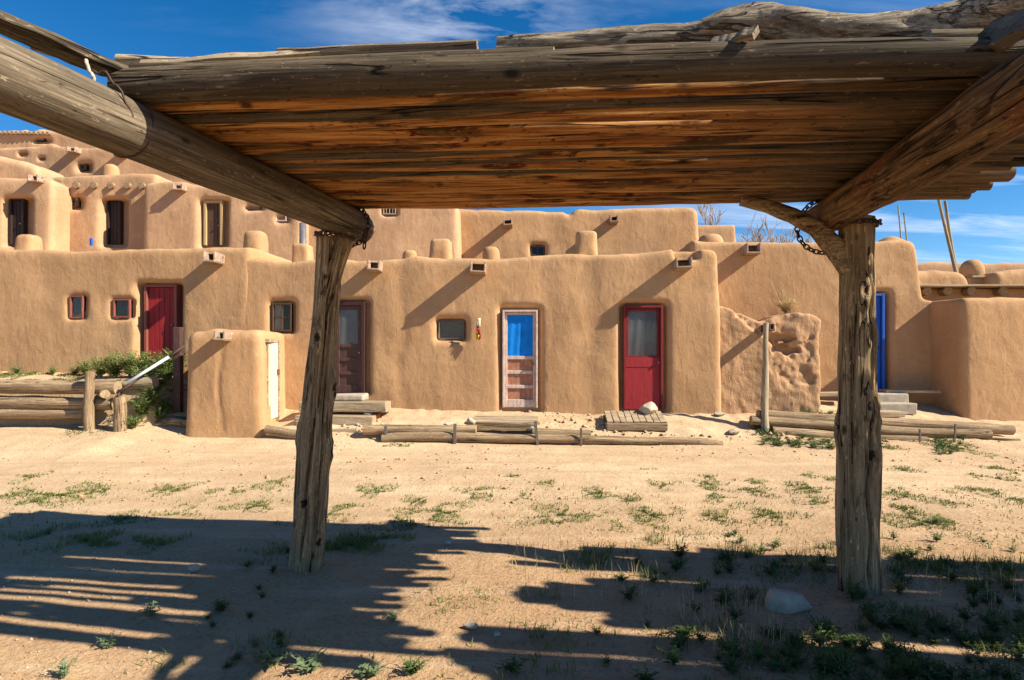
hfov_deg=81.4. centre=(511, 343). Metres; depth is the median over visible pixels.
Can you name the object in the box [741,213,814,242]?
bare tree
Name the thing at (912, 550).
weed
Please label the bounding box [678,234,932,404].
adobe house
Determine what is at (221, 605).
weed
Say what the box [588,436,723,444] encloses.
log
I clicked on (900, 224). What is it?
ladder
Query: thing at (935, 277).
adobe parapet
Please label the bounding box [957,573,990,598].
weed
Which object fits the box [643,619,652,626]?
weed
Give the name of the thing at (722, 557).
weed
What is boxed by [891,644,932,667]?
weed
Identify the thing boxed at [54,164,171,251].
adobe house
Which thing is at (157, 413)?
bush
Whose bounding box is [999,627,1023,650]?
weed
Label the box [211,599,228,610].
weed
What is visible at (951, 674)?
weed
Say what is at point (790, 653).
weed
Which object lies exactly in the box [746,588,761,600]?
weed
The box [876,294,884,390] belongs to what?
door
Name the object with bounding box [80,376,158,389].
log
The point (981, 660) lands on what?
weed
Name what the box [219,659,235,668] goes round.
weed
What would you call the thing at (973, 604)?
weed
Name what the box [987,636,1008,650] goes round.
weed
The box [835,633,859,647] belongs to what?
weed
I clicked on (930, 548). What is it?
weed
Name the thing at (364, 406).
timber step
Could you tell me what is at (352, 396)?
door sill
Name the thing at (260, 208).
window
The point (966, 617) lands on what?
weed
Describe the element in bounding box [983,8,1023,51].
log
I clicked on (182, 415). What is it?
log
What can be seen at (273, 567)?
weed
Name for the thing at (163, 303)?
door
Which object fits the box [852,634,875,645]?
weed
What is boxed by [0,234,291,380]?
adobe house
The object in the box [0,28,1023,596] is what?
ramada
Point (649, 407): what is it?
rock
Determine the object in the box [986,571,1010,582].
weed
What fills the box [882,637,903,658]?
weed
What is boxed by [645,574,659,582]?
weed
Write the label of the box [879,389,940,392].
plank
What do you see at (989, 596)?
weed
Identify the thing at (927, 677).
weed
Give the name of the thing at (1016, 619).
weed
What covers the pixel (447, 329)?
window
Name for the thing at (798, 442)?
ground cover
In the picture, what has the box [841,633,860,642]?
weed
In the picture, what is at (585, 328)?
adobe house
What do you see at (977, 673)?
weed
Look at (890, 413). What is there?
timber step
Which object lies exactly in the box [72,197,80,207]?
window
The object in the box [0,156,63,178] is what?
adobe parapet
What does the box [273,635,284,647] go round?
weed
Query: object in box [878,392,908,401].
concrete step
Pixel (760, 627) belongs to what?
weed
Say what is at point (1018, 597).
weed
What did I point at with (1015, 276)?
adobe parapet
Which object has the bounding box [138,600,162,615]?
weed
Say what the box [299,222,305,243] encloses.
stove pipe
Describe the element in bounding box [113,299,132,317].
window
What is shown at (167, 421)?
log
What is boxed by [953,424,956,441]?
stake
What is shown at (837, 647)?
weed
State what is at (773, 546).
weed
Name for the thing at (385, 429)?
stake
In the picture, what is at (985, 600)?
weed
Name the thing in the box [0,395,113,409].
log
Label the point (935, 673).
weed
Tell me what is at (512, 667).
weed
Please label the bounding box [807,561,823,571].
weed
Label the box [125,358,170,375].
bush
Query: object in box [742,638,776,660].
weed
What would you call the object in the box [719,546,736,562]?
weed
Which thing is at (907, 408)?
concrete step
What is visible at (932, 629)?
weed
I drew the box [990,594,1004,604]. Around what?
weed
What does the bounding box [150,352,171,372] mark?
bush
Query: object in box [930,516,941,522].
weed
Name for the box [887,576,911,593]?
weed
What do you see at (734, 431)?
rock
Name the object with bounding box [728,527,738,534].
weed
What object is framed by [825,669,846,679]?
weed
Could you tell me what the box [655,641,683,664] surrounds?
weed
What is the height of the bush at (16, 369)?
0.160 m
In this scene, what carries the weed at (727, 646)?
on the ground at (370, 593)
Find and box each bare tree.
[695,204,791,242]
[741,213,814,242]
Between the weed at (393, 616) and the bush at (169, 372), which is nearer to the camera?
the weed at (393, 616)
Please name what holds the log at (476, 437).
on the ground at (370, 593)
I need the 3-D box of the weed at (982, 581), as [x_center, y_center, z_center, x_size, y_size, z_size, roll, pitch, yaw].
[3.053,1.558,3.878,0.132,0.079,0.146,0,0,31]
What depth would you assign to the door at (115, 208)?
14.50 m
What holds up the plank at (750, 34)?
on the ramada
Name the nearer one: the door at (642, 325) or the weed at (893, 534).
the weed at (893, 534)
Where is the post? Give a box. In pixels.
[173,327,183,412]
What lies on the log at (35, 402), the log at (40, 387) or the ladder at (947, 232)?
the log at (40, 387)
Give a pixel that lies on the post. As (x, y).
(178, 371)
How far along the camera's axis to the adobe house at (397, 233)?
14.26 m
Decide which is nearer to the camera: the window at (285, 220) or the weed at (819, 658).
the weed at (819, 658)
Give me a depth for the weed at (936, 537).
4.74 m
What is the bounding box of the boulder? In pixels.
[764,588,811,613]
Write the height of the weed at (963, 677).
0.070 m
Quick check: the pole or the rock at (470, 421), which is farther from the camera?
the pole
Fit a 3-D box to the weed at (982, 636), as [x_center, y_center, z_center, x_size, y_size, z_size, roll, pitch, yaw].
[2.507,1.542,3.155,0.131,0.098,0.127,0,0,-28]
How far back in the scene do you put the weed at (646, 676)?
2.79 m
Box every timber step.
[293,428,359,432]
[295,415,375,425]
[299,401,390,412]
[880,410,904,416]
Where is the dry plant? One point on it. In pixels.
(784, 307)
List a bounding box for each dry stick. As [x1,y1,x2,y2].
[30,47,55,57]
[114,54,186,63]
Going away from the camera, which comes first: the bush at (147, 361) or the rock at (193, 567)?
the rock at (193, 567)
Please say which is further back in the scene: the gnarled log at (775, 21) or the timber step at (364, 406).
the timber step at (364, 406)
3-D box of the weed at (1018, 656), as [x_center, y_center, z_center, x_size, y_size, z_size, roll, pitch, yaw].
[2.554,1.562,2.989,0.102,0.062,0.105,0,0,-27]
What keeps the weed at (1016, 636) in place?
on the ground at (370, 593)
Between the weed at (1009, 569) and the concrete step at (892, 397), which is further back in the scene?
the concrete step at (892, 397)
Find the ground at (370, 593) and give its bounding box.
[0,371,1023,679]
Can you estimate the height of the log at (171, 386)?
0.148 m
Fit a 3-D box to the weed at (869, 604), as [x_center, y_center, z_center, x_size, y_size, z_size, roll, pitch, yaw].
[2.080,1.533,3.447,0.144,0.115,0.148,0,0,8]
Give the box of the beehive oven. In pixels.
[959,259,986,283]
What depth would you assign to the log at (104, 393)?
9.38 m
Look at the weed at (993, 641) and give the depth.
3.12 m
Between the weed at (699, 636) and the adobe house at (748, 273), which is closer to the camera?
the weed at (699, 636)
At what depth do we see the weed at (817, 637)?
3.12 m
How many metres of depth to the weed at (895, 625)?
3.32 m
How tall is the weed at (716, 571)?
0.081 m
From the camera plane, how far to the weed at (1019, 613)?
3.44 m
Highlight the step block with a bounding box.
[335,412,381,419]
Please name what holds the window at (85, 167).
in the adobe house at (66, 161)
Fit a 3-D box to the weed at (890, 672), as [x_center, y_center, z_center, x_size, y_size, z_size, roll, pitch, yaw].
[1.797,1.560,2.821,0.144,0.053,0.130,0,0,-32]
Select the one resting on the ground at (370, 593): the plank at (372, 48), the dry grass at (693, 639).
the dry grass at (693, 639)
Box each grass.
[0,370,1023,679]
[511,530,1023,653]
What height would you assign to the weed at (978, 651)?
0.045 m
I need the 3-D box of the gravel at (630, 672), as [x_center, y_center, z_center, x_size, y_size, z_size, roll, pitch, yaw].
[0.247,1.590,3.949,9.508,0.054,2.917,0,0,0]
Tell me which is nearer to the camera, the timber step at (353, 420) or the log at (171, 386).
the timber step at (353, 420)
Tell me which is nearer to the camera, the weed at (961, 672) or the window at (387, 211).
the weed at (961, 672)
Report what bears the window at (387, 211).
in the adobe house at (397, 233)
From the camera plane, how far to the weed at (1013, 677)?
2.73 m
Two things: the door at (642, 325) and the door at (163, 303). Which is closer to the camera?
the door at (642, 325)
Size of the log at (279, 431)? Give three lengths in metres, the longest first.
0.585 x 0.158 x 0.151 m
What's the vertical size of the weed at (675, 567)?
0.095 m
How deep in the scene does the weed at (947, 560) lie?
4.23 m
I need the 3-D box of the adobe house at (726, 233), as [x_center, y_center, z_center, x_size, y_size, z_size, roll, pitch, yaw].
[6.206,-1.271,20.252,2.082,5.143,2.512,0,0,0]
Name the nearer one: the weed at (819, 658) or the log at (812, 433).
the weed at (819, 658)
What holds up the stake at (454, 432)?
on the ground at (370, 593)
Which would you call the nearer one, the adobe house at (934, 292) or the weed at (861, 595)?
the weed at (861, 595)
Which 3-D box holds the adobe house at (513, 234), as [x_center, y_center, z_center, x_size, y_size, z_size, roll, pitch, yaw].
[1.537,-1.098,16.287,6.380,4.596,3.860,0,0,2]
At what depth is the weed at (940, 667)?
2.85 m
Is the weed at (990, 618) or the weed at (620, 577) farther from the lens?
the weed at (620, 577)
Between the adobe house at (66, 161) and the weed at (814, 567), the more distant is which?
the adobe house at (66, 161)
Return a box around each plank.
[0,10,128,76]
[139,50,320,62]
[276,39,478,55]
[710,25,759,42]
[820,392,837,395]
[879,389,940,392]
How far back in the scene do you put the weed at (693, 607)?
3.54 m
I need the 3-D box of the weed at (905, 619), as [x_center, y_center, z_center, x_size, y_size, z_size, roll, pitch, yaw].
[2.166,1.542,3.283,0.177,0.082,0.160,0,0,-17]
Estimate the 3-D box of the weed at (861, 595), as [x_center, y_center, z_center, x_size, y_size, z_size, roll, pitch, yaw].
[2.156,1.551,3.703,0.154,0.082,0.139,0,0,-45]
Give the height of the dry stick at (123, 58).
0.078 m
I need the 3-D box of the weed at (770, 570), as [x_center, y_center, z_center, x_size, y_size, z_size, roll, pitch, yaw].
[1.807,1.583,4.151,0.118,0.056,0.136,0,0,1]
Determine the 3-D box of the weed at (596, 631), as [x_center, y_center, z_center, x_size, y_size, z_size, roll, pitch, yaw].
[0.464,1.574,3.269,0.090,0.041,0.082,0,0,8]
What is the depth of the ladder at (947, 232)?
15.84 m
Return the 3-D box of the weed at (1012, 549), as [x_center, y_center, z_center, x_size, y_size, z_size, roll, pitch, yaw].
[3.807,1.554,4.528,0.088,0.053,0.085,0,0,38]
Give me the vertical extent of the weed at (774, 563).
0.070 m
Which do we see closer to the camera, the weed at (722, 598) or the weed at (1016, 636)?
the weed at (1016, 636)
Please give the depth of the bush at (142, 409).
9.64 m
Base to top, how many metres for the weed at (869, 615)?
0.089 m
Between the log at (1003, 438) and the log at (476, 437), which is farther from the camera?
the log at (1003, 438)
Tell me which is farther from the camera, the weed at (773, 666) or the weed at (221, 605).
the weed at (221, 605)
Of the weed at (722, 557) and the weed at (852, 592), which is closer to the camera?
the weed at (852, 592)
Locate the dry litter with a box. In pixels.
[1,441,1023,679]
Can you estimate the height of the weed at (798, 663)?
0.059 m
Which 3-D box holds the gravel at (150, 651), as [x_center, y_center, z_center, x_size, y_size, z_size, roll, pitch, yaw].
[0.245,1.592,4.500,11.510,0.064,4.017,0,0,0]
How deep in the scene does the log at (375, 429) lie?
9.37 m
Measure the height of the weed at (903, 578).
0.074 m
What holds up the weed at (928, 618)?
on the ground at (370, 593)
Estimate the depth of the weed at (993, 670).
2.80 m
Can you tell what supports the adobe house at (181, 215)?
on the ground at (370, 593)
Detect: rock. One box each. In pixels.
[187,564,200,571]
[463,621,477,628]
[466,417,475,424]
[494,631,500,636]
[639,401,657,413]
[714,412,725,415]
[727,428,740,433]
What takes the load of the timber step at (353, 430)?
on the ground at (370, 593)
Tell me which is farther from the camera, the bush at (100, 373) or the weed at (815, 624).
the bush at (100, 373)
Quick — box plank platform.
[471,415,539,431]
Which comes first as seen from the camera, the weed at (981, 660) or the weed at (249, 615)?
the weed at (981, 660)
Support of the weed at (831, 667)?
on the ground at (370, 593)
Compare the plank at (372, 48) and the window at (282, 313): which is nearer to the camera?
the plank at (372, 48)
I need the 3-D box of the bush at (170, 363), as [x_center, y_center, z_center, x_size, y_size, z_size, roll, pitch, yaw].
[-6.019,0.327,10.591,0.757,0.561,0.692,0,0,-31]
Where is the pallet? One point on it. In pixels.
(626, 421)
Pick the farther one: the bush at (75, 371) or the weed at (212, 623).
the bush at (75, 371)
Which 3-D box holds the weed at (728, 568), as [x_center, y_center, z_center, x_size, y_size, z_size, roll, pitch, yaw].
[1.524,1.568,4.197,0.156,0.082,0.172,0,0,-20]
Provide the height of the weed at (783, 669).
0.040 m
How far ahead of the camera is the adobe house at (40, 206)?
13.69 m
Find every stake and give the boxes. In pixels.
[83,371,94,430]
[112,396,126,431]
[384,425,386,434]
[453,424,456,443]
[534,421,538,444]
[580,428,581,445]
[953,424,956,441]
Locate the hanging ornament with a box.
[475,318,480,340]
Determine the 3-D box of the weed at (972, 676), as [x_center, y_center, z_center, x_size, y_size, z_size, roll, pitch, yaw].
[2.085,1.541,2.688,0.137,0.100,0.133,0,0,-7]
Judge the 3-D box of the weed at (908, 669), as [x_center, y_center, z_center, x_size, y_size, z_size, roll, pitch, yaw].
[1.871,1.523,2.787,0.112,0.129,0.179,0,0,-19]
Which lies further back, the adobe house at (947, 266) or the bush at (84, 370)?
the adobe house at (947, 266)
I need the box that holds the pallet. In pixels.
[603,411,667,430]
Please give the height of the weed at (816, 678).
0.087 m
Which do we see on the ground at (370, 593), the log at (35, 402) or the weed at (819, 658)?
the weed at (819, 658)
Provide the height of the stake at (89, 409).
1.003 m
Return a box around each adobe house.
[0,129,95,147]
[0,144,196,184]
[0,174,73,250]
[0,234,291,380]
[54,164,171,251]
[144,182,308,260]
[242,231,720,414]
[309,209,461,260]
[459,208,698,258]
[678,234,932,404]
[698,225,735,241]
[917,262,1023,272]
[920,284,1023,300]
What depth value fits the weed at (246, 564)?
4.24 m
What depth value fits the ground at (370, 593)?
4.59 m
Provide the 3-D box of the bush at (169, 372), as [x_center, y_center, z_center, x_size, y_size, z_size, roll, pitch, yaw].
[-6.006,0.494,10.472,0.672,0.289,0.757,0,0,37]
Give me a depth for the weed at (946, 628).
3.26 m
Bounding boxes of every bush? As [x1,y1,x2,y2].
[9,366,25,373]
[44,366,57,374]
[63,366,81,374]
[70,360,98,373]
[82,354,136,377]
[84,354,122,377]
[106,349,151,377]
[121,392,162,418]
[123,351,166,376]
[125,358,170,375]
[126,363,164,377]
[126,414,150,428]
[135,373,172,386]
[137,384,173,402]
[148,403,172,419]
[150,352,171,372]
[153,347,187,369]
[153,363,187,378]
[154,397,175,412]
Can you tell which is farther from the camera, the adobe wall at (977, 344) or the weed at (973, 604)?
the adobe wall at (977, 344)
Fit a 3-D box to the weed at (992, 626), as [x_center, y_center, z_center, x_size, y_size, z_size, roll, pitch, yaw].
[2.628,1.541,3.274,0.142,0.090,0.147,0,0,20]
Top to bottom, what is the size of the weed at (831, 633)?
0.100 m
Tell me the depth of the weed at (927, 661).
2.87 m
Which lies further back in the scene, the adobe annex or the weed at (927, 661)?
the adobe annex
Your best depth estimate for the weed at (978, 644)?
3.10 m
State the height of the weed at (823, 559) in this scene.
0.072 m
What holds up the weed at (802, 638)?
on the ground at (370, 593)
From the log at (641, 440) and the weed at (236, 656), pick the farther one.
the log at (641, 440)
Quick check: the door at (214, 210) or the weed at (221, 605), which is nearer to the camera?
the weed at (221, 605)
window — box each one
[69,296,85,318]
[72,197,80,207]
[80,164,88,170]
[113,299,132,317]
[245,204,261,209]
[272,303,292,331]
[276,216,286,221]
[383,209,395,214]
[438,320,464,338]
[531,245,543,255]
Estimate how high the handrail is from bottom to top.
1.272 m
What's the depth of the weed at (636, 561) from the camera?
4.31 m
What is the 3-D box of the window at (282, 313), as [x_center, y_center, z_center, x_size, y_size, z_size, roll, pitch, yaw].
[-4.206,-0.476,10.916,0.367,0.516,0.090,0,0,3]
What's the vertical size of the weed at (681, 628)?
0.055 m
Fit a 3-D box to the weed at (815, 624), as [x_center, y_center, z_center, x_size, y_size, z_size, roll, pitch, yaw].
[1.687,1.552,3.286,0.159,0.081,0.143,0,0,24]
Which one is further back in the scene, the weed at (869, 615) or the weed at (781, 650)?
the weed at (869, 615)
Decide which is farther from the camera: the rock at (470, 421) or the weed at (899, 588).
the rock at (470, 421)
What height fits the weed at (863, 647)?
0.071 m
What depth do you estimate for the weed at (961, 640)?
3.15 m
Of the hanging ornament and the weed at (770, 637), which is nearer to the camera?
the weed at (770, 637)
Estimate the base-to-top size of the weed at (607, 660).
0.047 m
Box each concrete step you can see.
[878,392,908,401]
[880,402,916,414]
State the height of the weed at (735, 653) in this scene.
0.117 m
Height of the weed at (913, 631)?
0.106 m
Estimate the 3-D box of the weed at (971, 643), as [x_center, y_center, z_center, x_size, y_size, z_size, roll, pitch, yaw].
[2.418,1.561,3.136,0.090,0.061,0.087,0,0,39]
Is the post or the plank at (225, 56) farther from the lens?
the post
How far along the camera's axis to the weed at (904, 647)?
2.98 m
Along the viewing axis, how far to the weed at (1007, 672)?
2.77 m
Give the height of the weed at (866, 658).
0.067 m
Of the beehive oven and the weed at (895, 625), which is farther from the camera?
the beehive oven
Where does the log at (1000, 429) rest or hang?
on the ground at (370, 593)
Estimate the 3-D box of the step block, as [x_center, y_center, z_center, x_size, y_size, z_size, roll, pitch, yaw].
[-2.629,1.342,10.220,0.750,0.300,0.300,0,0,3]
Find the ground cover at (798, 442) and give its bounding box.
[749,409,972,454]
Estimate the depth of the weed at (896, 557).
4.35 m
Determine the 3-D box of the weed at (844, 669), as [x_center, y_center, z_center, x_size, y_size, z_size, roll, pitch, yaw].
[1.562,1.526,2.832,0.163,0.122,0.180,0,0,-40]
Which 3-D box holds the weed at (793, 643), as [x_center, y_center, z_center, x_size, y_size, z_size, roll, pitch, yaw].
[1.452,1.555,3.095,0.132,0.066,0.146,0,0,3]
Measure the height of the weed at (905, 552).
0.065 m
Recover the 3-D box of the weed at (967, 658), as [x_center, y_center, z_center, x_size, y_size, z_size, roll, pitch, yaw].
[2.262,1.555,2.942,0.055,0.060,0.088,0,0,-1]
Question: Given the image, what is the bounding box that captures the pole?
[761,323,769,432]
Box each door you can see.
[9,198,27,244]
[107,200,123,244]
[144,284,182,357]
[204,200,224,245]
[265,339,279,419]
[336,302,365,392]
[502,310,537,407]
[623,306,662,408]
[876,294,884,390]
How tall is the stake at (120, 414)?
0.617 m
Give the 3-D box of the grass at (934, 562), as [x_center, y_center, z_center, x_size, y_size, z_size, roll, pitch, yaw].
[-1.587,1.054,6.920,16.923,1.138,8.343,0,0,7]
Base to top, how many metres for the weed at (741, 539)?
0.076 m
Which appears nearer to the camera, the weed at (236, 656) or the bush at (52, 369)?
the weed at (236, 656)
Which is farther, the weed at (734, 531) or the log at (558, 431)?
the log at (558, 431)
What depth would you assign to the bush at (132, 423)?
9.50 m
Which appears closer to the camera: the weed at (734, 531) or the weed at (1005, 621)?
the weed at (1005, 621)
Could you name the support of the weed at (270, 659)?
on the ground at (370, 593)
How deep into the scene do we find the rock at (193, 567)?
4.14 m
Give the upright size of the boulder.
0.135 m
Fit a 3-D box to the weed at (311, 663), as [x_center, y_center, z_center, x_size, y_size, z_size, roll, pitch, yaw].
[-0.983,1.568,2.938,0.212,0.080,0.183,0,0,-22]
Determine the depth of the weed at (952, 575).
4.00 m
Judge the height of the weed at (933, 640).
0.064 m
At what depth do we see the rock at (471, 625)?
3.32 m
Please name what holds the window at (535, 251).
in the adobe house at (513, 234)
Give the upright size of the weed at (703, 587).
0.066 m
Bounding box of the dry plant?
[772,274,800,313]
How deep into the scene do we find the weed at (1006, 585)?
3.83 m
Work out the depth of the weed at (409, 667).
2.88 m
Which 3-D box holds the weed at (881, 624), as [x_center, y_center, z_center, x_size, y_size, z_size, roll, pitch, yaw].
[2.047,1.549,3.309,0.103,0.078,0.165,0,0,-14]
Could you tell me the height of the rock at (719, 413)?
0.081 m
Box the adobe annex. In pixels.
[186,329,285,437]
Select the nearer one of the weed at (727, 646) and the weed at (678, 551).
the weed at (727, 646)
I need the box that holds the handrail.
[116,345,184,396]
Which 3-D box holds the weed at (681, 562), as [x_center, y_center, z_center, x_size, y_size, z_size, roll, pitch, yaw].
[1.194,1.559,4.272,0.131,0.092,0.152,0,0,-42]
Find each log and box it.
[0,379,121,393]
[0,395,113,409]
[0,408,82,419]
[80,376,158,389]
[98,390,109,397]
[154,417,186,426]
[163,383,187,390]
[164,412,186,418]
[264,425,295,438]
[362,424,476,434]
[381,432,589,443]
[496,0,1023,49]
[532,428,590,435]
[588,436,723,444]
[749,416,992,438]
[756,409,1015,434]
[771,426,928,440]
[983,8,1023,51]
[983,436,1020,440]
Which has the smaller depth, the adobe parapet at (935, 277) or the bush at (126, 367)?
the bush at (126, 367)
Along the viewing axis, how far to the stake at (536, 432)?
9.26 m
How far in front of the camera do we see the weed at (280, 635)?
3.24 m
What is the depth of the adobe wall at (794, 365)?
10.47 m
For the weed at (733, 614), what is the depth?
3.43 m
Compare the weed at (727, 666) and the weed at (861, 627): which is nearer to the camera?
the weed at (727, 666)
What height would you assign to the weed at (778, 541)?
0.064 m
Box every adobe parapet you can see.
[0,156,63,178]
[918,270,967,283]
[983,269,1023,283]
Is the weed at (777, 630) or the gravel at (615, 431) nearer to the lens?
the weed at (777, 630)
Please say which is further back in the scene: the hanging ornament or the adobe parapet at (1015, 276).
the adobe parapet at (1015, 276)
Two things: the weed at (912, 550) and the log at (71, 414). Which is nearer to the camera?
the weed at (912, 550)
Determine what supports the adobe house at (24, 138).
on the ground at (370, 593)
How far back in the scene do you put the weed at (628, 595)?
3.71 m
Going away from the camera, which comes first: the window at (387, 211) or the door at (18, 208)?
the door at (18, 208)
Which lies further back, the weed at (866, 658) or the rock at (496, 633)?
the rock at (496, 633)
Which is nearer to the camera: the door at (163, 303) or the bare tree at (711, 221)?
the door at (163, 303)
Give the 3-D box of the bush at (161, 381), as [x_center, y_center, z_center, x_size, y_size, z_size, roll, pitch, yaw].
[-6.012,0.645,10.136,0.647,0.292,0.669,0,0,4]
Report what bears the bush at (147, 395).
on the ground at (370, 593)
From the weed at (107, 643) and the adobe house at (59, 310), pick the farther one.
the adobe house at (59, 310)
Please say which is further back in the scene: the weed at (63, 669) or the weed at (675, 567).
the weed at (675, 567)
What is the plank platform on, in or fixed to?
on the ground at (370, 593)
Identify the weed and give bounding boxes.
[49,656,77,677]
[95,631,125,647]
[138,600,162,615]
[208,620,216,627]
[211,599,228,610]
[213,597,231,611]
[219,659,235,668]
[226,648,246,659]
[239,559,255,566]
[242,637,303,669]
[244,610,255,618]
[246,634,263,646]
[266,563,277,571]
[269,628,285,637]
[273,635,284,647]
[291,646,331,672]
[349,655,386,676]
[384,609,401,620]
[397,653,430,674]
[491,655,529,673]
[590,623,603,633]
[600,655,612,663]
[614,572,632,580]
[617,582,640,599]
[629,555,643,564]
[629,664,658,679]
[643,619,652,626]
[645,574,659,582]
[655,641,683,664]
[659,627,692,649]
[667,541,690,557]
[667,557,686,571]
[668,554,688,567]
[670,620,693,635]
[684,598,704,613]
[688,578,709,591]
[693,626,707,641]
[710,548,729,560]
[710,590,736,605]
[710,630,748,655]
[711,562,723,574]
[715,649,744,673]
[717,637,746,658]
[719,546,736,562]
[720,557,742,572]
[723,602,744,619]
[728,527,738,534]
[733,534,748,542]
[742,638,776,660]
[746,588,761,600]
[759,625,772,634]
[759,656,785,670]
[762,564,783,573]
[762,629,778,639]
[764,623,786,637]
[765,558,780,565]
[767,540,777,550]
[773,538,783,546]
[775,663,790,672]
[776,645,787,655]
[779,629,799,642]
[779,651,811,669]
[780,632,807,650]
[780,640,805,660]
[791,629,815,644]
[800,623,830,647]
[803,611,832,631]
[806,670,829,679]
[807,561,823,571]
[809,641,830,671]
[815,651,841,674]
[817,550,829,563]
[819,618,847,639]
[819,637,857,662]
[824,643,866,677]
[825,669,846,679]
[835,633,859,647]
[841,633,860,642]
[843,576,862,601]
[846,584,872,598]
[851,635,873,653]
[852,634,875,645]
[853,620,869,630]
[854,596,883,618]
[857,651,881,664]
[862,607,882,624]
[865,612,896,630]
[875,661,907,679]
[878,607,917,629]
[879,633,901,650]
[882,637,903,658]
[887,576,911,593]
[887,611,927,630]
[888,529,898,538]
[889,648,933,679]
[890,553,907,560]
[890,568,910,574]
[890,638,921,661]
[891,568,915,581]
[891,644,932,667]
[892,547,909,556]
[895,613,936,637]
[896,544,923,555]
[914,658,950,679]
[916,661,939,679]
[917,653,942,672]
[919,626,948,643]
[922,610,942,626]
[923,543,935,549]
[923,621,940,633]
[927,530,943,541]
[929,658,954,672]
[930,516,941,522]
[931,618,959,633]
[938,568,966,580]
[942,554,958,566]
[943,663,960,679]
[944,630,975,645]
[950,661,985,678]
[953,603,981,622]
[953,670,981,679]
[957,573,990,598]
[959,671,983,679]
[960,649,978,663]
[962,592,983,607]
[962,663,995,679]
[963,635,980,644]
[966,650,993,665]
[968,634,992,649]
[969,574,992,588]
[969,622,1001,641]
[973,647,984,654]
[974,660,1004,679]
[975,587,999,600]
[976,614,1009,631]
[977,608,1002,624]
[978,594,993,603]
[978,611,1001,627]
[983,630,1008,644]
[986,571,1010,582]
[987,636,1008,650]
[989,656,1022,679]
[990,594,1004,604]
[993,561,1020,574]
[994,576,1022,589]
[995,671,1015,679]
[997,614,1012,625]
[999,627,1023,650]
[1007,544,1018,551]
[1007,628,1023,648]
[1007,647,1023,662]
[1010,604,1023,619]
[1011,610,1023,623]
[1014,592,1023,601]
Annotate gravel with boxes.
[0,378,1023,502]
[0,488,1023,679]
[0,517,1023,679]
[332,410,889,441]
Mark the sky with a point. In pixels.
(987, 227)
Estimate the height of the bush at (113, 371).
0.423 m
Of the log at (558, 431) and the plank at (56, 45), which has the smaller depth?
the plank at (56, 45)
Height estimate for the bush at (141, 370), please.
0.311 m
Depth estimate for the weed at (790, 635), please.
3.13 m
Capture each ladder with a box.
[897,205,907,240]
[937,200,958,272]
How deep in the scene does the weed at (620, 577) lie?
4.03 m
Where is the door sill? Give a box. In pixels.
[335,393,368,400]
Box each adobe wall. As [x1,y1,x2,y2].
[719,306,820,413]
[930,297,1023,420]
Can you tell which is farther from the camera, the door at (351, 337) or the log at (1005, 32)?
the door at (351, 337)
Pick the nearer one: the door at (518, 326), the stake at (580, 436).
the stake at (580, 436)
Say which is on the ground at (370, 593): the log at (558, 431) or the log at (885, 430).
the log at (885, 430)
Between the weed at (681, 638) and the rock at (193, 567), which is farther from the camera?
the rock at (193, 567)
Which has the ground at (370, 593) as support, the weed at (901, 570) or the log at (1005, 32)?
the weed at (901, 570)
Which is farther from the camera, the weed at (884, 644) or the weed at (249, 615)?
the weed at (249, 615)
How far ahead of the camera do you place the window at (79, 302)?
11.07 m
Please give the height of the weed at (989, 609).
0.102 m
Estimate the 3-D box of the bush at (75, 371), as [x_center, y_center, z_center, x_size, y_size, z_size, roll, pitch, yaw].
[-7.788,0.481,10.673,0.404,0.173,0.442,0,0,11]
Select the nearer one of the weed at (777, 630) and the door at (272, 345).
the weed at (777, 630)
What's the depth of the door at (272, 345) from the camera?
9.91 m
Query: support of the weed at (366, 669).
on the ground at (370, 593)
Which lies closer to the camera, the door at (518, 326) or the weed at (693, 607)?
the weed at (693, 607)
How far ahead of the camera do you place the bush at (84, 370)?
10.65 m
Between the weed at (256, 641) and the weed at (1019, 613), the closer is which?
the weed at (256, 641)
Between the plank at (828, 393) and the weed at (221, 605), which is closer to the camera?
the weed at (221, 605)
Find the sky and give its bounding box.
[0,0,1023,263]
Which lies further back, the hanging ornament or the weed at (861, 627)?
the hanging ornament

